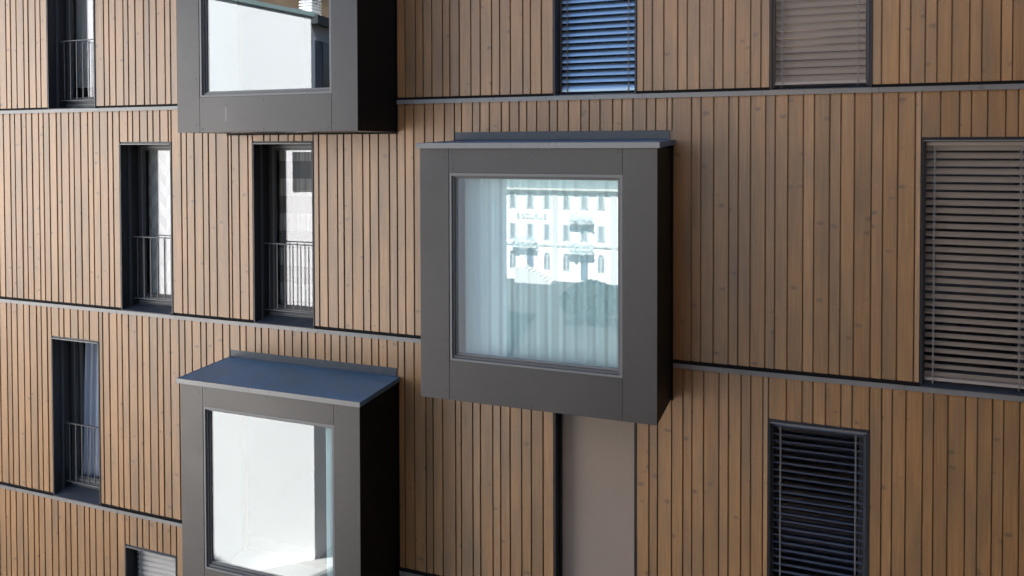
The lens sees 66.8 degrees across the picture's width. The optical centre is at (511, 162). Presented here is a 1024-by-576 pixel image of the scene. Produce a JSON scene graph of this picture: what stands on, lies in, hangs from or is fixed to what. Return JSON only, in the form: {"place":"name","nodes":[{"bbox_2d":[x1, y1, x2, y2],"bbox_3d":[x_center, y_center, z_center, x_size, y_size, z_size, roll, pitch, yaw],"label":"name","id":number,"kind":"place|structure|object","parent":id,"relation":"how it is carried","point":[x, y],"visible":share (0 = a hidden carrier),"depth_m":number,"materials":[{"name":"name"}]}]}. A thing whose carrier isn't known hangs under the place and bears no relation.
{"place":"outdoors","nodes":[
{"label":"outdoors","id":0,"kind":"place"},
{"bbox_2d":[0,0,1023,575],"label":"apartment building","id":1,"kind":"structure","parent":0,"point":[770,254],"depth_m":9.10,"materials":[{"name":"brown wood"}]},
{"bbox_2d":[46,0,95,108],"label":"window","id":2,"kind":"structure","parent":1,"relation":"in","point":[59,13],"depth_m":11.71,"materials":[{"name":"grey metal"}]},
{"bbox_2d":[51,336,101,504],"bbox_3d":[-6.391,3.802,11.716,0.953,2.409,0.464,0,1,21],"label":"window","id":3,"kind":"structure","parent":1,"relation":"in","point":[67,359],"depth_m":11.82,"materials":[{"name":"grey metal"}]},
{"bbox_2d":[76,0,93,87],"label":"curtain","id":4,"kind":"object","parent":1,"relation":"hanging from","point":[84,19],"visible":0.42,"depth_m":11.90,"materials":[{"name":"grey fabric"}]},
{"bbox_2d":[84,343,98,477],"bbox_3d":[-6.310,3.779,11.944,0.843,2.410,0.086,0,1,21],"label":"curtain","id":5,"kind":"object","parent":1,"relation":"hanging from","point":[91,389],"visible":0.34,"depth_m":12.01,"materials":[{"name":"grey fabric"}]},
{"bbox_2d":[119,142,173,314],"bbox_3d":[-5.105,0.910,11.131,0.949,2.409,0.394,0,1,21],"label":"window","id":6,"kind":"structure","parent":1,"relation":"in","point":[132,155],"depth_m":11.26,"materials":[{"name":"grey metal"}]},
{"bbox_2d":[125,543,176,575],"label":"window","id":7,"kind":"structure","parent":1,"relation":"in","point":[130,550],"depth_m":11.23,"materials":[{"name":"grey metal"}]},
{"bbox_2d":[137,550,174,575],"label":"venetian blind","id":8,"kind":"object","parent":1,"relation":"attached to","point":[149,564],"visible":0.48,"depth_m":11.29,"materials":[{"name":"grey metal"}]},
{"bbox_2d":[148,150,170,294],"bbox_3d":[-4.999,0.887,11.355,0.789,2.410,0.030,0,1,21],"label":"curtain","id":9,"kind":"object","parent":1,"relation":"hanging from","point":[159,192],"visible":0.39,"depth_m":11.42,"materials":[{"name":"white fabric"}]},
{"bbox_2d":[252,141,314,327],"bbox_3d":[-2.928,0.922,10.306,0.952,2.409,0.394,0,1,21],"label":"window","id":10,"kind":"structure","parent":1,"relation":"in","point":[264,153],"depth_m":10.43,"materials":[{"name":"grey metal"}]},
{"bbox_2d":[176,0,397,134],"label":"bay window","id":11,"kind":"structure","parent":1,"relation":"in","point":[361,97],"depth_m":9.22,"materials":[{"name":"black metal"}]},
{"bbox_2d":[176,349,399,575],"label":"bay window","id":12,"kind":"structure","parent":1,"relation":"in","point":[361,410],"depth_m":9.49,"materials":[{"name":"black metal"}]},
{"bbox_2d":[278,146,312,305],"bbox_3d":[-2.816,0.898,10.531,0.802,2.410,0.038,0,1,21],"label":"curtain","id":13,"kind":"object","parent":1,"relation":"hanging from","point":[295,196],"visible":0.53,"depth_m":10.57,"materials":[{"name":"fabric"}]},
{"bbox_2d":[326,428,332,575],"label":"curtain","id":14,"kind":"object","parent":1,"relation":"hanging from","point":[329,508],"visible":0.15,"depth_m":9.26,"materials":[{"name":"white fabric"}]},
{"bbox_2d":[465,179,617,367],"bbox_3d":[0.389,1.185,8.178,1.920,2.332,0.033,0,1,21],"label":"curtain","id":15,"kind":"object","parent":1,"relation":"hanging from","point":[541,269],"visible":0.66,"depth_m":8.20,"materials":[{"name":"white fabric"}]},
{"bbox_2d":[416,130,674,425],"bbox_3d":[0.361,1.113,8.393,2.626,2.912,0.950,0,1,21],"label":"bay window","id":16,"kind":"structure","parent":1,"relation":"in","point":[640,390],"depth_m":8.00,"materials":[{"name":"black metal"}]},
{"bbox_2d":[553,0,636,95],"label":"window","id":17,"kind":"structure","parent":1,"relation":"in","point":[556,3],"depth_m":8.80,"materials":[{"name":"grey metal"}]},
{"bbox_2d":[554,413,636,575],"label":"window","id":18,"kind":"structure","parent":1,"relation":"in","point":[556,415],"depth_m":8.90,"materials":[{"name":"grey metal"}]},
{"bbox_2d":[560,414,633,575],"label":"roller screen","id":19,"kind":"object","parent":18,"relation":"in","point":[596,496],"visible":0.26,"depth_m":8.89,"materials":[{"name":"beige fabric"}]},
{"bbox_2d":[560,0,634,93],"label":"venetian blind","id":20,"kind":"object","parent":1,"relation":"attached to","point":[598,87],"visible":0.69,"depth_m":8.81,"materials":[{"name":"blue metal"}]},
{"bbox_2d":[770,423,865,575],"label":"venetian blind","id":21,"kind":"object","parent":1,"relation":"attached to","point":[779,570],"visible":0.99,"depth_m":7.95,"materials":[{"name":"black metal"}]},
{"bbox_2d":[768,418,868,575],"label":"window","id":22,"kind":"structure","parent":1,"relation":"in","point":[785,422],"depth_m":8.02,"materials":[{"name":"grey metal"}]},
{"bbox_2d":[772,0,868,87],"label":"venetian blind","id":23,"kind":"object","parent":1,"relation":"attached to","point":[805,76],"visible":1,"depth_m":7.87,"materials":[{"name":"beige metal"}]},
{"bbox_2d":[770,0,871,89],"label":"window","id":24,"kind":"structure","parent":1,"relation":"in","point":[853,85],"depth_m":7.95,"materials":[{"name":"grey metal"}]},
{"bbox_2d":[919,137,1023,395],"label":"window","id":25,"kind":"structure","parent":1,"relation":"in","point":[927,383],"depth_m":7.49,"materials":[{"name":"grey metal"}]},
{"bbox_2d":[922,142,1023,391],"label":"venetian blind","id":26,"kind":"object","parent":1,"relation":"attached to","point":[973,146],"visible":1,"depth_m":7.42,"materials":[{"name":"beige metal"}]}
]}

